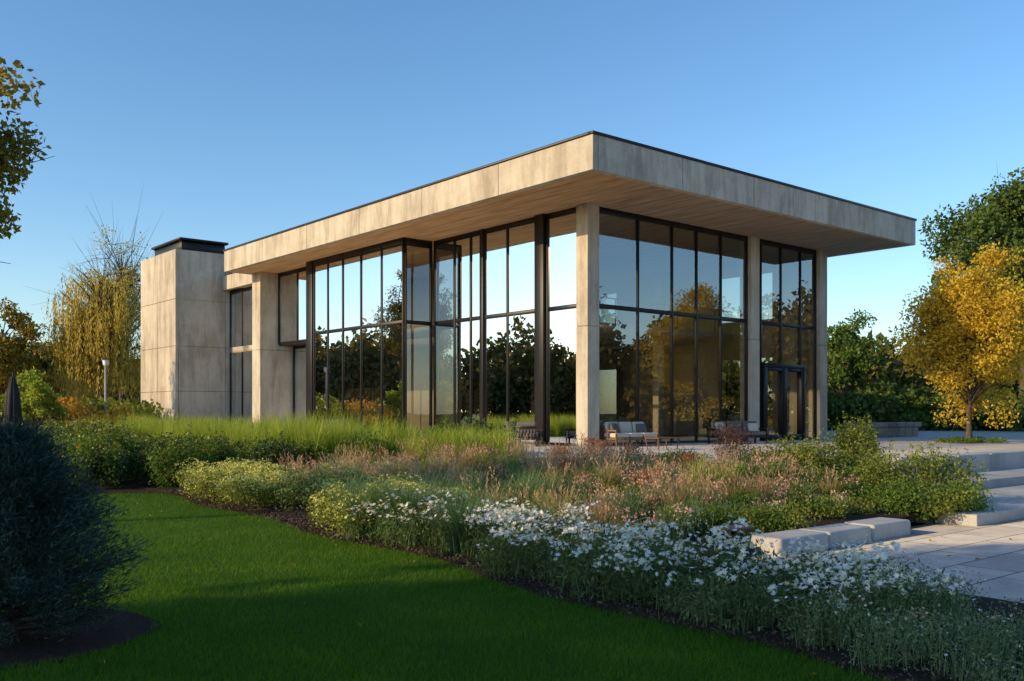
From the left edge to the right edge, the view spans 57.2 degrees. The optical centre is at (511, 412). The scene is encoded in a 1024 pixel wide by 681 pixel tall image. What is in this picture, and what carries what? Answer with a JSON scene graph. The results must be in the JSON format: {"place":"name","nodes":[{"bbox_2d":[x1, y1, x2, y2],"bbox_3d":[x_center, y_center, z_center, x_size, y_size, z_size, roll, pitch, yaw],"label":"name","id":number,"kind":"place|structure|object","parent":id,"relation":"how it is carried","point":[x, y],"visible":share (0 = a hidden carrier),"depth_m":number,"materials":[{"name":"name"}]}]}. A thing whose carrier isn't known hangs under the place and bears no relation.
{"place":"outdoors","nodes":[
{"label":"outdoors","id":0,"kind":"place"},
{"bbox_2d":[81,480,166,492],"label":"garden soil","id":1,"kind":"structure","parent":0,"point":[117,489],"depth_m":19.70,"materials":[{"name":"soil"}]},
{"bbox_2d":[0,297,58,395],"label":"green tree","id":2,"kind":"object","parent":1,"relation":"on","point":[12,348],"visible":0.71,"depth_m":59.82,"materials":[{"name":"green plant"}]},
{"bbox_2d":[15,366,69,432],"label":"bush","id":3,"kind":"object","parent":1,"relation":"on","point":[38,395],"visible":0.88,"depth_m":41.57,"materials":[{"name":"leaves"},{"name":"bark"}]},
{"bbox_2d":[42,423,73,446],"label":"border shrub","id":4,"kind":"object","parent":1,"relation":"on","point":[61,432],"visible":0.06,"depth_m":23.41,"materials":[{"name":"green plant"}]},
{"bbox_2d":[37,407,92,441],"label":"border shrub","id":5,"kind":"object","parent":1,"relation":"on","point":[66,426],"visible":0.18,"depth_m":27.88,"materials":[{"name":"green plant"}]},
{"bbox_2d":[44,433,102,477],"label":"border shrub","id":6,"kind":"object","parent":1,"relation":"on","point":[65,443],"visible":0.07,"depth_m":20.31,"materials":[{"name":"green plant"}]},
{"bbox_2d":[53,423,108,483],"bbox_3d":[-9.548,0.983,20.873,1.168,1.632,1.275,0,0,37],"label":"border shrub","id":7,"kind":"object","parent":1,"relation":"on","point":[85,441],"visible":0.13,"depth_m":20.71,"materials":[{"name":"green plant"}]},
{"bbox_2d":[28,394,141,430],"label":"autumn shrubs","id":8,"kind":"object","parent":1,"relation":"on","point":[72,412],"visible":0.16,"depth_m":43.41,"materials":[{"name":"brown plant"}]},
{"bbox_2d":[0,388,178,425],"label":"background shrubbery","id":9,"kind":"object","parent":1,"relation":"on","point":[146,407],"visible":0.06,"depth_m":45.55,"materials":[{"name":"green plant"}]},
{"bbox_2d":[41,262,140,404],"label":"weeping willow tree","id":10,"kind":"object","parent":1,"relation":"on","point":[98,333],"visible":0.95,"depth_m":61.06,"materials":[{"name":"yellow plant"}]},
{"bbox_2d":[72,410,111,433],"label":"border shrub","id":11,"kind":"object","parent":1,"relation":"on","point":[94,420],"visible":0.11,"depth_m":31.98,"materials":[{"name":"green plant"}]},
{"bbox_2d":[62,436,125,488],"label":"border shrub","id":12,"kind":"object","parent":1,"relation":"on","point":[93,458],"visible":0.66,"depth_m":19.59,"materials":[{"name":"green plant"}]},
{"bbox_2d":[73,438,127,484],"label":"border shrub","id":13,"kind":"object","parent":1,"relation":"on","point":[100,451],"visible":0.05,"depth_m":20.67,"materials":[{"name":"green plant"}]},
{"bbox_2d":[78,415,124,474],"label":"border shrub","id":14,"kind":"object","parent":1,"relation":"on","point":[105,437],"visible":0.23,"depth_m":21.18,"materials":[{"name":"green plant"}]},
{"bbox_2d":[78,418,132,443],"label":"border shrub","id":15,"kind":"object","parent":1,"relation":"on","point":[111,424],"visible":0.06,"depth_m":25.78,"materials":[{"name":"green plant"}]},
{"bbox_2d":[83,430,138,487],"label":"border shrub","id":16,"kind":"object","parent":1,"relation":"on","point":[110,467],"visible":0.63,"depth_m":19.80,"materials":[{"name":"green plant"}]},
{"bbox_2d":[129,431,187,485],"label":"border shrub","id":17,"kind":"object","parent":1,"relation":"on","point":[145,472],"visible":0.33,"depth_m":20.41,"materials":[{"name":"green plant"}]},
{"bbox_2d":[175,422,209,450],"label":"border shrub","id":18,"kind":"object","parent":1,"relation":"on","point":[191,440],"visible":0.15,"depth_m":23.25,"materials":[{"name":"green plant"}]},
{"bbox_2d":[190,428,235,466],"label":"border shrub","id":19,"kind":"object","parent":1,"relation":"on","point":[214,448],"visible":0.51,"depth_m":21.52,"materials":[{"name":"green plant"}]},
{"bbox_2d":[195,436,241,466],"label":"border shrub","id":20,"kind":"object","parent":1,"relation":"on","point":[233,455],"visible":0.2,"depth_m":21.79,"materials":[{"name":"green plant"}]},
{"bbox_2d":[241,437,302,468],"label":"border shrub","id":21,"kind":"object","parent":1,"relation":"on","point":[266,449],"visible":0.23,"depth_m":20.75,"materials":[{"name":"green plant"}]},
{"bbox_2d":[245,431,307,469],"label":"border shrub","id":22,"kind":"object","parent":1,"relation":"on","point":[273,452],"visible":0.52,"depth_m":20.77,"materials":[{"name":"green plant"}]},
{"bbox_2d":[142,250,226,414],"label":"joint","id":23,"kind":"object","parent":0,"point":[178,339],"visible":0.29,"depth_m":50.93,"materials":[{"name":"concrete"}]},
{"bbox_2d":[73,406,527,468],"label":"tall green grass","id":24,"kind":"structure","parent":0,"point":[274,428],"depth_m":23.73,"materials":[{"name":"green plant"}]},
{"bbox_2d":[0,493,877,680],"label":"lawn","id":25,"kind":"structure","parent":0,"point":[229,525],"depth_m":7.74,"materials":[{"name":"green plant"}]},
{"bbox_2d":[0,56,53,263],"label":"overhanging maple tree","id":26,"kind":"object","parent":25,"relation":"on","point":[13,151],"visible":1,"depth_m":12.99,"materials":[{"name":"green plant"}]},
{"bbox_2d":[0,608,161,667],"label":"mulch circle","id":27,"kind":"object","parent":25,"relation":"on","point":[30,646],"visible":0.7,"depth_m":6.67,"materials":[{"name":"soil"}]},
{"bbox_2d":[0,409,158,646],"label":"blue spruce shrub","id":28,"kind":"object","parent":27,"relation":"on","point":[38,507],"visible":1,"depth_m":6.67,"materials":[{"name":"green plant"}]},
{"bbox_2d":[171,457,469,538],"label":"yellow flower heads","id":29,"kind":"object","parent":25,"relation":"on","point":[256,478],"visible":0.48,"depth_m":15.72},
{"bbox_2d":[230,322,731,352],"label":"floor","id":30,"kind":"structure","parent":0,"point":[615,336],"depth_m":41.71,"materials":[{"name":"paint"}]},
{"bbox_2d":[599,296,730,331],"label":"balustrade","id":31,"kind":"object","parent":30,"relation":"on","point":[615,299],"visible":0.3,"depth_m":40.04,"materials":[{"name":"black metal"}]},
{"bbox_2d":[0,0,1023,413],"label":"sky","id":32,"kind":"structure","parent":0,"point":[236,122],"materials":[{"name":"blue"}]},
{"bbox_2d":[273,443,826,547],"bbox_3d":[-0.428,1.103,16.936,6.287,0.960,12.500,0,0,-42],"label":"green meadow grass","id":33,"kind":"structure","parent":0,"point":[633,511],"depth_m":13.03,"materials":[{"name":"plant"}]},
{"bbox_2d":[280,439,850,542],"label":"feather grass","id":34,"kind":"structure","parent":0,"point":[729,488],"depth_m":15.16,"materials":[{"name":"plant"}]},
{"bbox_2d":[120,462,1023,680],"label":"garden bed soil","id":35,"kind":"structure","parent":0,"point":[825,520],"depth_m":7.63,"materials":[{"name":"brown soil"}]},
{"bbox_2d":[3,372,22,425],"bbox_3d":[-16.997,0.070,32.000,0.609,2.900,0.585,0,0,22],"label":"closed parasol","id":36,"kind":"object","parent":35,"relation":"on","point":[12,406],"visible":0.66,"depth_m":31.83,"materials":[{"name":"fabric"}]},
{"bbox_2d":[114,423,148,482],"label":"border shrub","id":37,"kind":"object","parent":35,"relation":"on","point":[130,439],"visible":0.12,"depth_m":21.70,"materials":[{"name":"green plant"}]},
{"bbox_2d":[108,421,163,481],"bbox_3d":[-8.653,0.903,21.651,1.579,1.416,1.455,0,0,31],"label":"border shrub","id":38,"kind":"object","parent":35,"relation":"on","point":[132,447],"visible":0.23,"depth_m":21.44,"materials":[{"name":"green plant"}]},
{"bbox_2d":[142,435,200,487],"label":"border shrub","id":39,"kind":"object","parent":35,"relation":"on","point":[163,473],"visible":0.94,"depth_m":19.87,"materials":[{"name":"green plant"}]},
{"bbox_2d":[129,426,398,482],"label":"leafy perennials","id":40,"kind":"object","parent":35,"relation":"on","point":[369,443],"visible":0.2,"depth_m":22.41,"materials":[{"name":"green plant"}]},
{"bbox_2d":[171,458,460,538],"bbox_3d":[-3.812,1.242,16.017,2.568,0.761,9.453,0,0,-35],"label":"yellow flowering perennials foliage","id":41,"kind":"object","parent":35,"relation":"on","point":[200,490],"visible":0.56,"depth_m":15.57,"materials":[{"name":"plant"}]},
{"bbox_2d":[293,459,579,555],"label":"flowering shrubs","id":42,"kind":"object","parent":35,"relation":"on","point":[451,507],"depth_m":11.94,"materials":[{"name":"green plant"}]},
{"bbox_2d":[417,418,458,437],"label":"shrub","id":43,"kind":"object","parent":35,"relation":"on","point":[430,427],"visible":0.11,"depth_m":26.31,"materials":[{"name":"green plant"}]},
{"bbox_2d":[286,448,742,517],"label":"lime grass","id":44,"kind":"structure","parent":35,"relation":"on","point":[716,476],"depth_m":14.70,"materials":[{"name":"green plant"}]},
{"bbox_2d":[265,428,843,525],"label":"feather grass plumes","id":45,"kind":"object","parent":35,"relation":"on","point":[450,466],"visible":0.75,"depth_m":15.73,"materials":[{"name":"beige plant"}]},
{"bbox_2d":[552,456,588,482],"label":"rust red plant","id":46,"kind":"object","parent":35,"relation":"on","point":[563,463],"visible":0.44,"depth_m":16.94,"materials":[{"name":"plant"}]},
{"bbox_2d":[285,445,862,541],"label":"sage perennials","id":47,"kind":"object","parent":35,"relation":"on","point":[650,506],"visible":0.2,"depth_m":13.31,"materials":[{"name":"green plant"}]},
{"bbox_2d":[286,441,862,538],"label":"dusty pink flower heads","id":48,"kind":"object","parent":35,"relation":"on","point":[633,482],"visible":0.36,"depth_m":14.28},
{"bbox_2d":[279,450,939,535],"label":"meadow perennials","id":49,"kind":"object","parent":35,"relation":"on","point":[794,516],"visible":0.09,"depth_m":13.68,"materials":[{"name":"plant"}]},
{"bbox_2d":[615,443,646,457],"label":"rust red plant","id":50,"kind":"object","parent":35,"relation":"on","point":[634,448],"visible":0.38,"depth_m":19.94,"materials":[{"name":"plant"}]},
{"bbox_2d":[627,469,675,487],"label":"rust red plant","id":51,"kind":"object","parent":35,"relation":"on","point":[645,473],"visible":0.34,"depth_m":14.93,"materials":[{"name":"plant"}]},
{"bbox_2d":[333,486,970,653],"bbox_3d":[0.533,1.275,9.440,2.228,0.736,7.789,0,0,-36],"label":"white aster","id":52,"kind":"object","parent":35,"relation":"on","point":[505,556],"depth_m":7.95,"materials":[{"name":"white plant"}]},
{"bbox_2d":[655,446,710,469],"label":"plant","id":53,"kind":"object","parent":35,"relation":"on","point":[671,456],"visible":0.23,"depth_m":19.21,"materials":[{"name":"green plant"}]},
{"bbox_2d":[669,451,706,471],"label":"rust red plant","id":54,"kind":"object","parent":35,"relation":"on","point":[683,454],"visible":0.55,"depth_m":16.43,"materials":[{"name":"plant"}]},
{"bbox_2d":[669,494,731,528],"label":"boxwood shrub","id":55,"kind":"object","parent":35,"relation":"on","point":[710,513],"visible":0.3,"depth_m":12.05,"materials":[{"name":"green plant"}]},
{"bbox_2d":[704,423,747,463],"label":"rust red plant","id":56,"kind":"object","parent":35,"relation":"on","point":[728,440],"visible":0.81,"depth_m":17.76,"materials":[{"name":"brown plant"}]},
{"bbox_2d":[701,487,767,510],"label":"boxwood shrub","id":57,"kind":"object","parent":35,"relation":"on","point":[747,497],"visible":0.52,"depth_m":12.94,"materials":[{"name":"green plant"}]},
{"bbox_2d":[714,428,756,462],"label":"rust red plant","id":58,"kind":"object","parent":35,"relation":"on","point":[741,443],"visible":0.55,"depth_m":18.16,"materials":[{"name":"plant"}]},
{"bbox_2d":[711,498,791,534],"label":"boxwood shrub","id":59,"kind":"object","parent":35,"relation":"on","point":[770,526],"visible":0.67,"depth_m":11.73,"materials":[{"name":"green plant"}]},
{"bbox_2d":[733,458,794,484],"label":"shrub","id":60,"kind":"object","parent":35,"relation":"on","point":[775,467],"visible":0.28,"depth_m":15.18,"materials":[{"name":"green plant"}]},
{"bbox_2d":[729,434,811,471],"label":"shrub","id":61,"kind":"object","parent":35,"relation":"on","point":[765,455],"visible":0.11,"depth_m":17.11,"materials":[{"name":"green plant"}]},
{"bbox_2d":[525,523,1023,680],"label":"sage groundcover","id":62,"kind":"object","parent":35,"relation":"on","point":[973,645],"visible":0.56,"depth_m":6.18,"materials":[{"name":"green plant"}]},
{"bbox_2d":[535,523,1016,636],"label":"flowers","id":63,"kind":"object","parent":35,"relation":"on","point":[926,612],"visible":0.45,"depth_m":6.11,"materials":[{"name":"white plant"}]},
{"bbox_2d":[765,459,838,493],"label":"shrub","id":64,"kind":"object","parent":35,"relation":"on","point":[818,476],"visible":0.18,"depth_m":15.06,"materials":[{"name":"green plant"}]},
{"bbox_2d":[777,490,836,517],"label":"boxwood shrub","id":65,"kind":"object","parent":35,"relation":"on","point":[818,508],"visible":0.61,"depth_m":13.07,"materials":[{"name":"green plant"}]},
{"bbox_2d":[601,530,1020,668],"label":"white flowers","id":66,"kind":"object","parent":35,"relation":"on","point":[903,589],"visible":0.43,"depth_m":6.44,"materials":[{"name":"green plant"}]},
{"bbox_2d":[767,421,871,478],"bbox_3d":[5.627,0.900,17.021,2.099,1.505,1.953,0,0,0],"label":"shrub","id":67,"kind":"object","parent":35,"relation":"on","point":[802,453],"visible":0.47,"depth_m":16.68,"materials":[{"name":"green plant"}]},
{"bbox_2d":[816,491,878,514],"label":"shrub","id":68,"kind":"object","parent":35,"relation":"on","point":[860,508],"visible":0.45,"depth_m":13.63,"materials":[{"name":"green plant"}]},
{"bbox_2d":[829,456,877,488],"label":"shrub","id":69,"kind":"object","parent":35,"relation":"on","point":[844,473],"visible":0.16,"depth_m":15.54,"materials":[{"name":"green plant"}]},
{"bbox_2d":[826,404,885,466],"bbox_3d":[6.692,0.588,18.067,1.214,1.518,1.119,0,0,0],"label":"shrub","id":70,"kind":"object","parent":35,"relation":"on","point":[856,435],"visible":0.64,"depth_m":18.02,"materials":[{"name":"green plant"}]},
{"bbox_2d":[831,472,892,504],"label":"shrub","id":71,"kind":"object","parent":35,"relation":"on","point":[858,486],"visible":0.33,"depth_m":14.48,"materials":[{"name":"green plant"}]},
{"bbox_2d":[848,474,941,519],"bbox_3d":[5.677,1.240,13.850,1.204,0.688,1.237,0,0,0],"label":"shrub","id":72,"kind":"object","parent":35,"relation":"on","point":[896,499],"visible":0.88,"depth_m":13.67,"materials":[{"name":"green plant"}]},
{"bbox_2d":[847,436,988,507],"bbox_3d":[6.423,1.139,14.938,2.139,1.555,2.004,0,0,0],"label":"shrub","id":73,"kind":"object","parent":35,"relation":"on","point":[882,471],"visible":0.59,"depth_m":14.76,"materials":[{"name":"green plant"}]},
{"bbox_2d":[903,481,972,523],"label":"shrub","id":74,"kind":"object","parent":35,"relation":"on","point":[947,504],"visible":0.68,"depth_m":13.54,"materials":[{"name":"green plant"}]},
{"bbox_2d":[928,473,996,523],"bbox_3d":[6.667,1.287,14.000,1.064,0.808,1.011,0,0,-43],"label":"shrub","id":75,"kind":"object","parent":35,"relation":"on","point":[975,493],"visible":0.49,"depth_m":13.80,"materials":[{"name":"green plant"}]},
{"bbox_2d":[415,434,810,445],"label":"ground floor","id":76,"kind":"structure","parent":0,"point":[686,438],"depth_m":37.01,"materials":[{"name":"grey concrete"}]},
{"bbox_2d":[231,213,613,442],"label":"glazing","id":77,"kind":"structure","parent":76,"relation":"on","point":[562,326],"depth_m":37.07,"materials":[{"name":"clear glass"}]},
{"bbox_2d":[232,253,808,436],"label":"wall","id":78,"kind":"structure","parent":76,"relation":"on","point":[621,361],"depth_m":45.54,"materials":[{"name":"glass"}]},
{"bbox_2d":[222,134,915,290],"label":"roof fascia","id":79,"kind":"structure","parent":78,"relation":"on","point":[597,154],"depth_m":31.75,"materials":[{"name":"beige concrete"}]},
{"bbox_2d":[231,171,904,282],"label":"soffit","id":80,"kind":"structure","parent":79,"relation":"attached to","point":[616,248],"depth_m":35.36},
{"bbox_2d":[223,130,916,251],"bbox_3d":[1.251,-7.920,42.219,18.770,0.080,25.440,0,0,-40],"label":"roof coping","id":81,"kind":"object","parent":79,"relation":"on","point":[611,137],"visible":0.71,"depth_m":31.53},
{"bbox_2d":[230,207,815,444],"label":"window frames and door","id":82,"kind":"structure","parent":76,"relation":"on","point":[541,310],"depth_m":36.66,"materials":[{"name":"black metal"}]},
{"bbox_2d":[252,203,826,446],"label":"columns","id":83,"kind":"structure","parent":76,"relation":"on","point":[272,375],"depth_m":36.93,"materials":[{"name":"concrete"}]},
{"bbox_2d":[653,336,663,436],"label":"interior columns","id":84,"kind":"structure","parent":76,"relation":"on","point":[658,382],"depth_m":41.02,"materials":[{"name":"paint"}]},
{"bbox_2d":[699,418,734,433],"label":"interior furniture","id":85,"kind":"object","parent":76,"relation":"on","point":[702,426],"visible":0.01,"depth_m":40.45,"materials":[{"name":"fabric"}]},
{"bbox_2d":[607,414,925,557],"bbox_3d":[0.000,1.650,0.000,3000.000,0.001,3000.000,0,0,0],"label":"ground","id":86,"kind":"structure","parent":0,"point":[611,417],"depth_m":202.12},
{"bbox_2d":[7,324,112,396],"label":"green tree","id":87,"kind":"object","parent":86,"relation":"on","point":[45,364],"visible":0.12,"depth_m":78.67,"materials":[{"name":"green plant"}]},
{"bbox_2d":[29,189,153,402],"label":"bare tree","id":88,"kind":"object","parent":86,"relation":"on","point":[121,269],"visible":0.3,"depth_m":75.71,"materials":[{"name":"brown plant"}]},
{"bbox_2d":[59,325,1019,423],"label":"distant trees","id":89,"kind":"object","parent":86,"relation":"on","point":[730,385],"visible":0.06,"depth_m":87.59,"materials":[{"name":"green plant"}]},
{"bbox_2d":[827,371,1023,431],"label":"background shrubbery","id":90,"kind":"object","parent":86,"relation":"on","point":[882,400],"visible":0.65,"depth_m":59.62,"materials":[{"name":"green plant"}]},
{"bbox_2d":[908,270,1017,394],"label":"green tree","id":91,"kind":"object","parent":86,"relation":"on","point":[933,278],"depth_m":72.00,"materials":[{"name":"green plant"}]},
{"bbox_2d":[517,429,1023,466],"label":"terrace","id":92,"kind":"structure","parent":0,"point":[1016,442],"depth_m":32.21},
{"bbox_2d":[100,358,110,412],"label":"garden lamp post","id":93,"kind":"object","parent":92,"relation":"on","point":[105,361],"visible":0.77,"depth_m":45.96,"materials":[{"name":"grey metal"}]},
{"bbox_2d":[141,249,231,423],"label":"tower panels","id":94,"kind":"object","parent":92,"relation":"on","point":[204,325],"visible":0.73,"depth_m":51.93,"materials":[{"name":"beige concrete"}]},
{"bbox_2d":[151,237,228,255],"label":"chimney cap","id":95,"kind":"object","parent":94,"relation":"on","point":[192,244],"visible":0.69,"depth_m":52.92,"materials":[{"name":"black metal"}]},
{"bbox_2d":[444,409,504,439],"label":"shrub","id":96,"kind":"object","parent":92,"relation":"on","point":[477,422],"visible":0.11,"depth_m":25.32,"materials":[{"name":"green plant"}]},
{"bbox_2d":[513,422,542,446],"bbox_3d":[0.544,0.710,31.569,0.850,0.820,0.820,0,0,14],"label":"outdoor armchair","id":97,"kind":"object","parent":92,"relation":"on","point":[528,428],"visible":0.82,"depth_m":31.23,"materials":[{"name":"grey fabric"}]},
{"bbox_2d":[600,422,658,445],"bbox_3d":[3.955,0.710,31.587,1.900,0.820,0.820,0,0,-34],"label":"outdoor sofa","id":98,"kind":"object","parent":92,"relation":"on","point":[623,430],"visible":0.96,"depth_m":31.41,"materials":[{"name":"grey fabric"}]},
{"bbox_2d":[645,437,679,449],"bbox_3d":[4.554,0.930,28.455,1.000,0.380,0.550,0,0,-40],"label":"coffee table","id":99,"kind":"object","parent":92,"relation":"on","point":[658,438],"visible":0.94,"depth_m":28.29,"materials":[{"name":"brown wood"}]},
{"bbox_2d":[707,421,768,443],"bbox_3d":[8.190,0.710,34.081,2.100,0.820,0.820,0,0,-20],"label":"outdoor sofa","id":100,"kind":"object","parent":92,"relation":"on","point":[752,427],"visible":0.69,"depth_m":34.05,"materials":[{"name":"grey fabric"}]},
{"bbox_2d":[827,308,894,427],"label":"green tree","id":101,"kind":"object","parent":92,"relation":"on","point":[849,361],"visible":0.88,"depth_m":61.60,"materials":[{"name":"green plant"}]},
{"bbox_2d":[887,242,1023,438],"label":"golden maple tree","id":102,"kind":"object","parent":92,"relation":"on","point":[977,332],"visible":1,"depth_m":34.42,"materials":[{"name":"yellow plant"}]},
{"bbox_2d":[917,163,1023,430],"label":"green tree","id":103,"kind":"object","parent":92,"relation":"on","point":[996,219],"visible":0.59,"depth_m":56.69,"materials":[{"name":"green plant"}]},
{"bbox_2d":[935,436,1011,443],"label":"groundcover plants","id":104,"kind":"object","parent":92,"relation":"on","point":[964,440],"visible":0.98,"depth_m":34.50,"materials":[{"name":"green plant"}]},
{"bbox_2d":[734,518,1023,602],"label":"patio","id":105,"kind":"structure","parent":0,"point":[998,565],"depth_m":10.78,"materials":[{"name":"stone"}]},
{"bbox_2d":[749,517,909,556],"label":"kerb stones","id":106,"kind":"object","parent":105,"relation":"on","point":[877,528],"visible":0.82,"depth_m":11.40,"materials":[{"name":"stone"}]},
{"bbox_2d":[902,467,1023,525],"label":"stone steps","id":107,"kind":"structure","parent":105,"relation":"on","point":[1006,486],"depth_m":15.19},
{"bbox_2d":[841,422,921,437],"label":"stone wall","id":108,"kind":"structure","parent":0,"point":[898,429],"depth_m":43.14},
{"bbox_2d":[890,450,1023,475],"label":"stone bench wall","id":109,"kind":"structure","parent":0,"point":[1003,459],"depth_m":21.14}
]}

